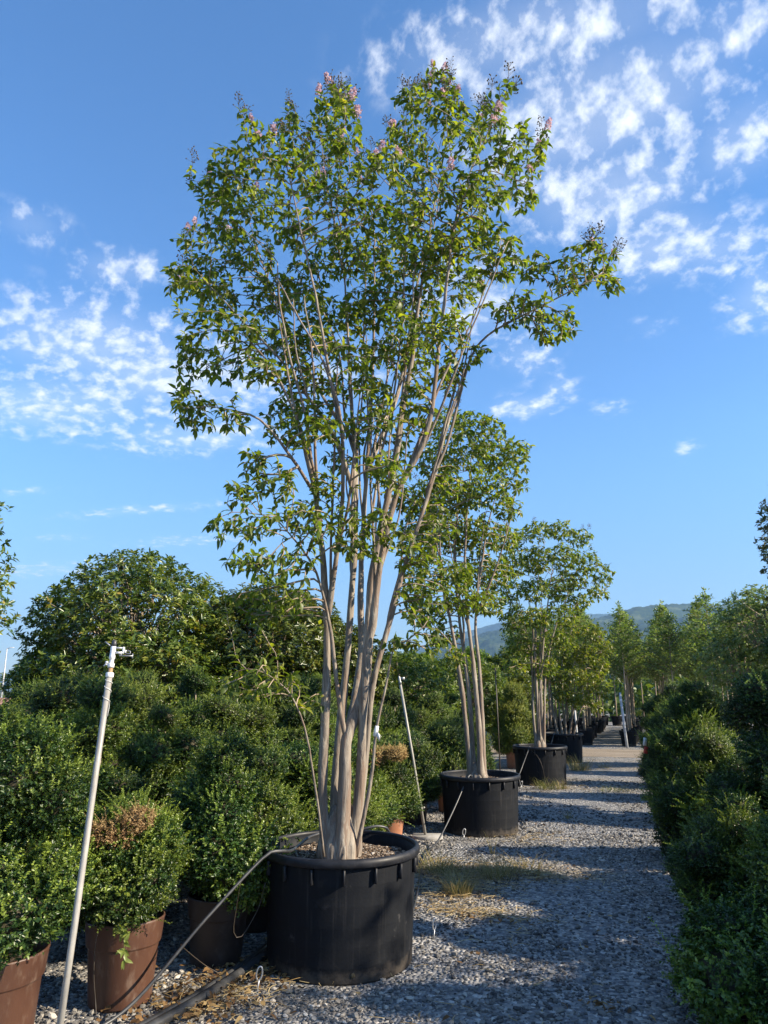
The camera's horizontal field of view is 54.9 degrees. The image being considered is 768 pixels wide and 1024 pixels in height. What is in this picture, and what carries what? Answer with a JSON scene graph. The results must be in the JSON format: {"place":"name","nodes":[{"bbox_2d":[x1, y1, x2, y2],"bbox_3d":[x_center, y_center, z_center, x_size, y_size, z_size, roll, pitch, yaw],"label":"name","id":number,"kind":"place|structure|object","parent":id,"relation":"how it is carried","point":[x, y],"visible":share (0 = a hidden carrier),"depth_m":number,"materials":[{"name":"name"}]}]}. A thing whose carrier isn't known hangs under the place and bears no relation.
{"place":"outdoors","nodes":[
{"label":"outdoors","id":0,"kind":"place"},
{"bbox_2d":[0,0,767,673],"label":"sky","id":1,"kind":"structure","parent":0,"point":[648,428],"materials":[{"name":"blue"}]},
{"bbox_2d":[34,713,762,1023],"bbox_3d":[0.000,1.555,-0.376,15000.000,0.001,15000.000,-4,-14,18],"label":"gravel ground","id":2,"kind":"structure","parent":0,"point":[609,737],"depth_m":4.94,"materials":[{"name":"grey gravel"}]},
{"bbox_2d":[0,490,21,651],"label":"edge tree","id":3,"kind":"object","parent":2,"relation":"on","point":[7,603],"visible":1,"depth_m":8.28,"materials":[{"name":"green plant"}]},
{"bbox_2d":[0,940,50,1023],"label":"plant pot","id":4,"kind":"object","parent":2,"relation":"on","point":[20,983],"visible":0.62,"depth_m":3.41,"materials":[{"name":"brown plastic"}]},
{"bbox_2d":[0,697,120,974],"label":"clipped shrub","id":5,"kind":"object","parent":4,"relation":"in","point":[42,790],"visible":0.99,"depth_m":3.53,"materials":[{"name":"green plant"}]},
{"bbox_2d":[2,675,49,711],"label":"clipped shrub","id":6,"kind":"object","parent":2,"relation":"on","point":[29,685],"visible":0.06,"depth_m":8.57,"materials":[{"name":"green plant"}]},
{"bbox_2d":[11,663,99,767],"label":"clipped shrub","id":7,"kind":"object","parent":2,"relation":"on","point":[53,695],"visible":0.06,"depth_m":5.54,"materials":[{"name":"green plant"}]},
{"bbox_2d":[57,640,132,1023],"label":"sprinkler riser","id":8,"kind":"object","parent":2,"relation":"on","point":[109,675],"visible":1,"depth_m":3.42,"materials":[{"name":"metal"}]},
{"bbox_2d":[49,669,152,937],"bbox_3d":[-1.813,1.835,4.815,0.988,1.600,0.902,2,-14,-6],"label":"clipped shrub","id":9,"kind":"object","parent":2,"relation":"on","point":[119,725],"visible":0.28,"depth_m":4.77,"materials":[{"name":"green plant"}]},
{"bbox_2d":[85,909,164,1012],"bbox_3d":[-1.404,2.397,3.977,0.416,0.410,0.416,5,-16,-21],"label":"plant pot","id":10,"kind":"object","parent":2,"relation":"on","point":[117,989],"visible":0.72,"depth_m":3.83,"materials":[{"name":"brown plastic"}]},
{"bbox_2d":[111,919,132,969],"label":"vine sprig","id":11,"kind":"object","parent":10,"relation":"hanging from","point":[121,951],"visible":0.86,"depth_m":3.76,"materials":[{"name":"green plant"}]},
{"bbox_2d":[70,781,199,936],"bbox_3d":[-1.385,1.909,4.064,0.692,0.781,0.712,8,-16,-30],"label":"clipped shrub","id":12,"kind":"object","parent":10,"relation":"on","point":[142,838],"visible":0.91,"depth_m":3.93,"materials":[{"name":"green plant"}]},
{"bbox_2d":[0,547,253,711],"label":"broad evergreen","id":13,"kind":"object","parent":2,"relation":"on","point":[58,650],"visible":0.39,"depth_m":12.80,"materials":[{"name":"green plant"}]},
{"bbox_2d":[84,671,180,815],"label":"clipped shrub","id":14,"kind":"object","parent":2,"relation":"on","point":[141,705],"visible":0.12,"depth_m":6.26,"materials":[{"name":"green plant"}]},
{"bbox_2d":[116,666,161,743],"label":"clipped shrub","id":15,"kind":"object","parent":2,"relation":"on","point":[147,676],"visible":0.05,"depth_m":7.86,"materials":[{"name":"green plant"}]},
{"bbox_2d":[114,697,218,831],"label":"clipped shrub","id":16,"kind":"object","parent":2,"relation":"on","point":[164,754],"visible":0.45,"depth_m":5.49,"materials":[{"name":"green plant"}]},
{"bbox_2d":[171,663,216,714],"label":"clipped shrub","id":17,"kind":"object","parent":2,"relation":"on","point":[195,681],"visible":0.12,"depth_m":8.76,"materials":[{"name":"green plant"}]},
{"bbox_2d":[172,697,219,733],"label":"clipped shrub","id":18,"kind":"object","parent":2,"relation":"on","point":[194,719],"visible":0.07,"depth_m":7.11,"materials":[{"name":"green plant"}]},
{"bbox_2d":[137,942,266,1023],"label":"drain pipe","id":19,"kind":"object","parent":2,"relation":"on","point":[233,969],"visible":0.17,"depth_m":4.01,"materials":[{"name":"black plastic"}]},
{"bbox_2d":[145,948,266,1023],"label":"drain pipe","id":20,"kind":"object","parent":2,"relation":"on","point":[167,1017],"visible":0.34,"depth_m":3.92,"materials":[{"name":"black plastic"}]},
{"bbox_2d":[187,890,250,968],"bbox_3d":[-1.025,2.555,4.563,0.396,0.380,0.396,-5,-14,28],"label":"plant pot","id":21,"kind":"object","parent":2,"relation":"on","point":[214,940],"visible":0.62,"depth_m":4.42,"materials":[{"name":"plastic"}]},
{"bbox_2d":[161,725,294,917],"bbox_3d":[-1.027,1.961,4.704,0.855,1.163,0.919,-9,-16,33],"label":"clipped shrub","id":22,"kind":"object","parent":21,"relation":"in","point":[222,797],"visible":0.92,"depth_m":4.53,"materials":[{"name":"green plant"}]},
{"bbox_2d":[191,689,255,765],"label":"clipped shrub","id":23,"kind":"object","parent":2,"relation":"on","point":[222,710],"visible":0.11,"depth_m":6.33,"materials":[{"name":"green plant"}]},
{"bbox_2d":[103,825,389,1023],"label":"irrigation hose","id":24,"kind":"object","parent":2,"relation":"on","point":[171,959],"visible":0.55,"depth_m":4.00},
{"bbox_2d":[214,697,292,751],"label":"clipped shrub","id":25,"kind":"object","parent":2,"relation":"on","point":[260,716],"visible":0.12,"depth_m":7.04,"materials":[{"name":"green plant"}]},
{"bbox_2d":[254,675,302,748],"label":"clipped shrub","id":26,"kind":"object","parent":2,"relation":"on","point":[279,707],"visible":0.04,"depth_m":8.77,"materials":[{"name":"green plant"}]},
{"bbox_2d":[174,577,402,718],"bbox_3d":[-1.808,3.068,13.865,4.327,3.756,3.440,-4,-14,18],"label":"broad evergreen","id":27,"kind":"object","parent":2,"relation":"on","point":[297,647],"visible":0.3,"depth_m":13.12,"materials":[{"name":"green plant"}]},
{"bbox_2d":[274,697,318,756],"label":"clipped shrub","id":28,"kind":"object","parent":2,"relation":"on","point":[297,732],"visible":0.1,"depth_m":7.71,"materials":[{"name":"green plant"}]},
{"bbox_2d":[280,670,321,723],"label":"clipped shrub","id":29,"kind":"object","parent":2,"relation":"on","point":[309,683],"visible":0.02,"depth_m":9.72,"materials":[{"name":"green plant"}]},
{"bbox_2d":[302,697,336,745],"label":"clipped shrub","id":30,"kind":"object","parent":2,"relation":"on","point":[316,725],"visible":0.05,"depth_m":8.45,"materials":[{"name":"green plant"}]},
{"bbox_2d":[262,830,419,985],"bbox_3d":[-0.271,2.426,4.631,0.998,0.661,0.998,0,-14,1],"label":"planter tub","id":31,"kind":"object","parent":2,"relation":"on","point":[346,922],"visible":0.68,"depth_m":4.25,"materials":[{"name":"black plastic"}]},
{"bbox_2d":[160,56,626,859],"bbox_3d":[0.094,-1.147,5.369,3.545,6.875,2.356,1,-14,-4],"label":"crape myrtle","id":32,"kind":"object","parent":31,"relation":"in","point":[342,828],"visible":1,"depth_m":5.10,"materials":[{"name":"green plant"}]},
{"bbox_2d":[346,702,390,742],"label":"clipped shrub","id":33,"kind":"object","parent":2,"relation":"on","point":[374,720],"visible":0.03,"depth_m":9.28,"materials":[{"name":"green plant"}]},
{"bbox_2d":[69,805,683,1023],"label":"fallen leaves","id":34,"kind":"object","parent":2,"relation":"on","point":[187,1015],"visible":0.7,"depth_m":3.94,"materials":[{"name":"brown plant"}]},
{"bbox_2d":[0,647,763,721],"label":"wood","id":35,"kind":"object","parent":2,"relation":"on","point":[648,692],"visible":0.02,"depth_m":41.32,"materials":[{"name":"green plant"}]},
{"bbox_2d":[374,700,401,741],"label":"clipped shrub","id":36,"kind":"object","parent":2,"relation":"on","point":[389,718],"visible":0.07,"depth_m":9.94,"materials":[{"name":"green plant"}]},
{"bbox_2d":[127,757,654,1023],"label":"dry straw","id":37,"kind":"object","parent":2,"relation":"on","point":[470,910],"visible":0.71,"depth_m":5.83,"materials":[{"name":"beige plant"}]},
{"bbox_2d":[384,813,403,834],"bbox_3d":[0.060,3.456,8.247,0.365,0.360,0.365,0,-13,8],"label":"plant pot","id":38,"kind":"object","parent":2,"relation":"on","point":[397,827],"visible":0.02,"depth_m":8.12,"materials":[{"name":"ceramic"}]},
{"bbox_2d":[376,733,424,819],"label":"clipped shrub","id":39,"kind":"object","parent":38,"relation":"in","point":[401,780],"visible":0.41,"depth_m":8.16,"materials":[{"name":"green plant"}]},
{"bbox_2d":[381,687,417,738],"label":"clipped shrub","id":40,"kind":"object","parent":2,"relation":"on","point":[393,696],"visible":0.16,"depth_m":10.70,"materials":[{"name":"green plant"}]},
{"bbox_2d":[403,798,427,825],"bbox_3d":[0.380,3.690,9.214,0.366,0.360,0.365,7,-15,-32],"label":"plant pot","id":41,"kind":"object","parent":2,"relation":"on","point":[418,821],"visible":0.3,"depth_m":9.07,"materials":[{"name":"plastic"}]},
{"bbox_2d":[399,727,446,804],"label":"clipped shrub","id":42,"kind":"object","parent":41,"relation":"in","point":[427,760],"visible":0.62,"depth_m":9.15,"materials":[{"name":"green plant"}]},
{"bbox_2d":[378,650,460,711],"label":"leafy bush","id":43,"kind":"object","parent":2,"relation":"on","point":[409,669],"visible":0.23,"depth_m":14.69,"materials":[{"name":"green plant"}]},
{"bbox_2d":[407,702,438,741],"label":"clipped shrub","id":44,"kind":"object","parent":2,"relation":"on","point":[422,717],"visible":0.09,"depth_m":12.05,"materials":[{"name":"green plant"}]},
{"bbox_2d":[412,833,442,840],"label":"paving slab","id":45,"kind":"structure","parent":2,"relation":"on","point":[428,836],"depth_m":8.19,"materials":[{"name":"grey concrete"}]},
{"bbox_2d":[398,676,426,834],"bbox_3d":[0.337,2.742,8.348,0.081,1.803,0.042,-9,-3,-1],"label":"sprinkler riser","id":46,"kind":"object","parent":45,"relation":"on","point":[410,743],"visible":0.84,"depth_m":8.34,"materials":[{"name":"grey metal"}]},
{"bbox_2d":[412,690,456,722],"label":"clipped shrub","id":47,"kind":"object","parent":2,"relation":"on","point":[433,703],"visible":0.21,"depth_m":12.96,"materials":[{"name":"green plant"}]},
{"bbox_2d":[438,794,443,811],"bbox_3d":[0.893,3.925,10.185,0.365,0.360,0.365,-4,-16,17],"label":"plant pot","id":48,"kind":"object","parent":2,"relation":"on","point":[440,803],"visible":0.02,"depth_m":10.08,"materials":[{"name":"ceramic"}]},
{"bbox_2d":[425,713,476,786],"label":"clipped shrub","id":49,"kind":"object","parent":48,"relation":"in","point":[448,735],"visible":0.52,"depth_m":10.18,"materials":[{"name":"green plant"}]},
{"bbox_2d":[413,774,471,912],"bbox_3d":[0.469,3.003,7.028,0.311,0.650,3.999,-3,-14,14],"label":"irrigation hose","id":50,"kind":"object","parent":2,"relation":"on","point":[418,887],"visible":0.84,"depth_m":7.65,"materials":[{"name":"grey plastic"}]},
{"bbox_2d":[417,842,475,874],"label":"grass tuft","id":51,"kind":"object","parent":2,"relation":"on","point":[441,865],"visible":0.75,"depth_m":6.73,"materials":[{"name":"plant"}]},
{"bbox_2d":[432,864,490,896],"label":"grass tuft","id":52,"kind":"object","parent":2,"relation":"on","point":[456,886],"visible":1,"depth_m":6.02,"materials":[{"name":"plant"}]},
{"bbox_2d":[415,656,513,733],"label":"leafy bush","id":53,"kind":"object","parent":2,"relation":"on","point":[489,698],"visible":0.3,"depth_m":16.75,"materials":[{"name":"green plant"}]},
{"bbox_2d":[439,769,520,837],"bbox_3d":[1.145,3.443,8.790,0.968,0.641,0.968,13,-19,-43],"label":"planter tub","id":54,"kind":"object","parent":2,"relation":"on","point":[488,806],"visible":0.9,"depth_m":8.43,"materials":[{"name":"black plastic"}]},
{"bbox_2d":[396,399,534,777],"bbox_3d":[1.040,0.758,9.410,1.869,5.071,2.294,-4,-14,18],"label":"crape myrtle","id":55,"kind":"object","parent":54,"relation":"in","point":[462,576],"visible":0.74,"depth_m":9.20,"materials":[{"name":"green plant"}]},
{"bbox_2d":[471,850,535,880],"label":"grass tuft","id":56,"kind":"object","parent":2,"relation":"on","point":[493,870],"visible":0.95,"depth_m":6.59,"materials":[{"name":"plant"}]},
{"bbox_2d":[506,749,515,768],"bbox_3d":[2.813,5.268,15.865,0.447,0.420,0.447,-4,-14,18],"label":"plant pot","id":57,"kind":"object","parent":2,"relation":"on","point":[510,759],"visible":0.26,"depth_m":15.72,"materials":[{"name":"ceramic"}]},
{"bbox_2d":[489,680,547,755],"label":"conifer shrub","id":58,"kind":"object","parent":57,"relation":"in","point":[515,720],"visible":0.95,"depth_m":15.79,"materials":[{"name":"green plant"}]},
{"bbox_2d":[489,649,533,678],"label":"standard tree","id":59,"kind":"object","parent":2,"relation":"on","point":[496,658],"visible":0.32,"depth_m":22.96,"materials":[{"name":"green plant"}]},
{"bbox_2d":[512,744,567,785],"bbox_3d":[2.810,4.526,13.283,0.978,0.648,0.978,4,-14,-16],"label":"planter tub","id":60,"kind":"object","parent":2,"relation":"on","point":[552,758],"visible":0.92,"depth_m":12.91,"materials":[{"name":"black plastic"}]},
{"bbox_2d":[497,518,616,746],"bbox_3d":[3.280,2.244,14.060,2.336,4.370,2.554,-4,-14,18],"label":"crape myrtle","id":61,"kind":"object","parent":60,"relation":"in","point":[560,639],"visible":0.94,"depth_m":13.74,"materials":[{"name":"green plant"}]},
{"bbox_2d":[546,732,582,763],"bbox_3d":[4.176,5.497,17.297,0.978,0.648,0.978,-2,-14,7],"label":"planter tub","id":62,"kind":"object","parent":2,"relation":"on","point":[572,742],"visible":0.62,"depth_m":16.92,"materials":[{"name":"black plastic"}]},
{"bbox_2d":[542,615,615,733],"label":"crape myrtle","id":63,"kind":"object","parent":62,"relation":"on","point":[584,653],"visible":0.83,"depth_m":17.54,"materials":[{"name":"green plant"}]},
{"bbox_2d":[578,730,593,745],"bbox_3d":[6.150,6.886,22.593,0.528,0.440,0.528,-4,-14,18],"label":"plant pot","id":64,"kind":"object","parent":2,"relation":"on","point":[587,739],"visible":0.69,"depth_m":22.39,"materials":[{"name":"black plastic"}]},
{"bbox_2d":[556,610,603,729],"bbox_3d":[6.175,4.889,23.159,1.613,4.190,1.595,8,-16,-31],"label":"young elm","id":65,"kind":"object","parent":64,"relation":"in","point":[577,614],"visible":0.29,"depth_m":23.17,"materials":[{"name":"green plant"}]},
{"bbox_2d":[619,730,636,746],"bbox_3d":[7.332,6.785,22.175,0.528,0.440,0.528,-4,-14,18],"label":"plant pot","id":66,"kind":"object","parent":2,"relation":"on","point":[632,737],"visible":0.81,"depth_m":21.98,"materials":[{"name":"black plastic"}]},
{"bbox_2d":[598,600,648,730],"bbox_3d":[7.268,4.755,22.609,1.777,4.184,1.381,5,-14,-19],"label":"young elm","id":67,"kind":"object","parent":66,"relation":"in","point":[621,660],"visible":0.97,"depth_m":22.71,"materials":[{"name":"green plant"}]},
{"bbox_2d":[633,693,668,762],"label":"clipped shrub","id":68,"kind":"object","parent":2,"relation":"on","point":[649,725],"visible":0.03,"depth_m":14.82,"materials":[{"name":"green plant"}]},
{"bbox_2d":[637,692,665,759],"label":"clipped shrub","id":69,"kind":"object","parent":2,"relation":"on","point":[647,707],"visible":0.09,"depth_m":16.61,"materials":[{"name":"green plant"}]},
{"bbox_2d":[636,677,683,783],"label":"clipped shrub","id":70,"kind":"object","parent":2,"relation":"on","point":[655,722],"visible":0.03,"depth_m":12.99,"materials":[{"name":"green plant"}]},
{"bbox_2d":[635,691,686,788],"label":"clipped shrub","id":71,"kind":"object","parent":2,"relation":"on","point":[655,748],"visible":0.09,"depth_m":11.33,"materials":[{"name":"green plant"}]},
{"bbox_2d":[637,674,739,821],"bbox_3d":[4.021,3.012,9.399,1.620,1.872,1.527,-11,-18,39],"label":"clipped shrub","id":72,"kind":"object","parent":2,"relation":"on","point":[685,714],"visible":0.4,"depth_m":9.30,"materials":[{"name":"green plant"}]},
{"bbox_2d":[646,718,760,855],"bbox_3d":[3.274,2.774,7.213,1.382,1.474,1.526,-4,-14,18],"label":"clipped shrub","id":73,"kind":"object","parent":2,"relation":"on","point":[670,803],"visible":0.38,"depth_m":7.18,"materials":[{"name":"green plant"}]},
{"bbox_2d":[648,871,767,1023],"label":"clipped shrub","id":74,"kind":"object","parent":2,"relation":"on","point":[722,958],"visible":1,"depth_m":3.60,"materials":[{"name":"green plant"}]},
{"bbox_2d":[660,782,767,911],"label":"clipped shrub","id":75,"kind":"object","parent":2,"relation":"on","point":[702,854],"visible":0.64,"depth_m":5.27,"materials":[{"name":"green plant"}]},
{"bbox_2d":[689,584,767,695],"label":"loose tree","id":76,"kind":"object","parent":2,"relation":"on","point":[734,641],"visible":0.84,"depth_m":15.69,"materials":[{"name":"green plant"}]},
{"bbox_2d":[694,614,767,819],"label":"clipped shrub","id":77,"kind":"object","parent":2,"relation":"on","point":[748,705],"visible":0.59,"depth_m":5.93,"materials":[{"name":"green plant"}]},
{"bbox_2d":[731,754,767,895],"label":"clipped shrub","id":78,"kind":"object","parent":2,"relation":"on","point":[757,858],"visible":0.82,"depth_m":4.61,"materials":[{"name":"green plant"}]},
{"bbox_2d":[753,498,767,637],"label":"edge tree","id":79,"kind":"object","parent":2,"relation":"on","point":[764,528],"visible":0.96,"depth_m":10.39,"materials":[{"name":"green plant"}]},
{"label":"plant pot","id":80,"kind":"object","parent":2,"relation":"on","visible":0},
{"bbox_2d":[244,735,318,848],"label":"clipped shrub","id":81,"kind":"object","parent":80,"relation":"in","point":[280,803],"visible":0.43,"depth_m":5.27,"materials":[{"name":"green plant"}]},
{"bbox_2d":[413,612,611,652],"bbox_3d":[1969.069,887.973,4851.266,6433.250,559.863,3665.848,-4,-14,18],"label":"blue ridge","id":82,"kind":"structure","parent":0,"point":[493,627],"depth_m":5251.02,"materials":[{"name":"blue"}]},
{"bbox_2d":[484,669,548,734],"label":"leafy bush","id":83,"kind":"object","parent":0,"point":[527,686],"visible":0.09,"depth_m":19.34,"materials":[{"name":"green plant"}]},
{"bbox_2d":[489,746,643,757],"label":"dirt lane","id":84,"kind":"structure","parent":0,"point":[613,753],"depth_m":19.77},
{"bbox_2d":[419,603,767,690],"bbox_3d":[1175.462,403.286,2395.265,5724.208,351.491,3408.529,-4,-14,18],"label":"wooded hill","id":85,"kind":"structure","parent":0,"point":[490,642],"depth_m":2696.47,"materials":[{"name":"green plant"}]},
{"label":"plant pot","id":86,"kind":"object","parent":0,"visible":0},
{"bbox_2d":[596,608,657,729],"bbox_3d":[7.770,5.087,23.614,1.904,4.015,1.726,-1,-14,6],"label":"young elm","id":87,"kind":"object","parent":86,"relation":"in","point":[629,633],"visible":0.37,"depth_m":23.61,"materials":[{"name":"green plant"}]},
{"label":"plant pot","id":88,"kind":"object","parent":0,"visible":0},
{"bbox_2d":[601,609,653,727],"bbox_3d":[8.061,5.218,24.471,1.689,4.170,1.863,-12,-18,41],"label":"young elm","id":89,"kind":"object","parent":88,"relation":"in","point":[637,662],"visible":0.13,"depth_m":24.44,"materials":[{"name":"green plant"}]},
{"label":"plant pot","id":90,"kind":"object","parent":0,"visible":0},
{"bbox_2d":[643,609,692,687],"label":"young elm","id":91,"kind":"object","parent":90,"relation":"in","point":[667,619],"visible":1,"depth_m":22.07,"materials":[{"name":"green plant"}]},
{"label":"plant pot","id":92,"kind":"object","parent":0,"visible":0},
{"bbox_2d":[638,600,689,689],"bbox_3d":[8.867,4.823,23.080,1.584,4.274,1.606,-1,-14,5],"label":"young elm","id":93,"kind":"object","parent":92,"relation":"in","point":[663,608],"visible":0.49,"depth_m":23.44,"materials":[{"name":"green plant"}]},
{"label":"plant pot","id":94,"kind":"object","parent":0,"visible":0},
{"bbox_2d":[640,605,688,685],"bbox_3d":[9.214,5.134,24.272,1.638,4.240,1.619,5,-15,-21],"label":"young elm","id":95,"kind":"object","parent":94,"relation":"in","point":[656,617],"visible":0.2,"depth_m":24.45,"materials":[{"name":"green plant"}]},
{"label":"plant pot","id":96,"kind":"object","parent":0,"visible":0},
{"bbox_2d":[681,587,729,728],"bbox_3d":[9.426,4.370,21.565,1.706,4.449,1.682,9,-16,-31],"label":"young elm","id":97,"kind":"object","parent":96,"relation":"in","point":[705,599],"visible":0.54,"depth_m":21.87,"materials":[{"name":"green plant"}]},
{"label":"plant pot","id":98,"kind":"object","parent":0,"visible":0},
{"bbox_2d":[678,626,723,686],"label":"young elm","id":99,"kind":"object","parent":98,"relation":"in","point":[693,661],"visible":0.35,"depth_m":23.05,"materials":[{"name":"green plant"}]},
{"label":"plant pot","id":100,"kind":"object","parent":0,"visible":0},
{"bbox_2d":[680,595,718,681],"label":"young elm","id":101,"kind":"object","parent":100,"relation":"in","point":[697,607],"visible":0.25,"depth_m":24.47,"materials":[{"name":"green plant"}]},
{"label":"plant pot","id":102,"kind":"object","parent":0,"visible":0},
{"bbox_2d":[269,731,332,830],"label":"clipped shrub","id":103,"kind":"object","parent":102,"relation":"in","point":[300,771],"visible":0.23,"depth_m":6.02,"materials":[{"name":"green plant"}]},
{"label":"plant pot","id":104,"kind":"object","parent":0,"visible":0},
{"bbox_2d":[311,725,387,830],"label":"clipped shrub","id":105,"kind":"object","parent":104,"relation":"in","point":[373,813],"visible":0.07,"depth_m":6.78,"materials":[{"name":"green plant"}]},
{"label":"plant pot","id":106,"kind":"object","parent":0,"visible":0},
{"bbox_2d":[352,728,414,831],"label":"clipped shrub","id":107,"kind":"object","parent":106,"relation":"in","point":[396,753],"visible":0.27,"depth_m":7.53,"materials":[{"name":"green plant"}]},
{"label":"plant pot","id":108,"kind":"object","parent":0,"visible":0},
{"bbox_2d":[456,705,497,769],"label":"clipped shrub","id":109,"kind":"object","parent":108,"relation":"in","point":[489,752],"visible":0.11,"depth_m":12.44,"materials":[{"name":"green plant"}]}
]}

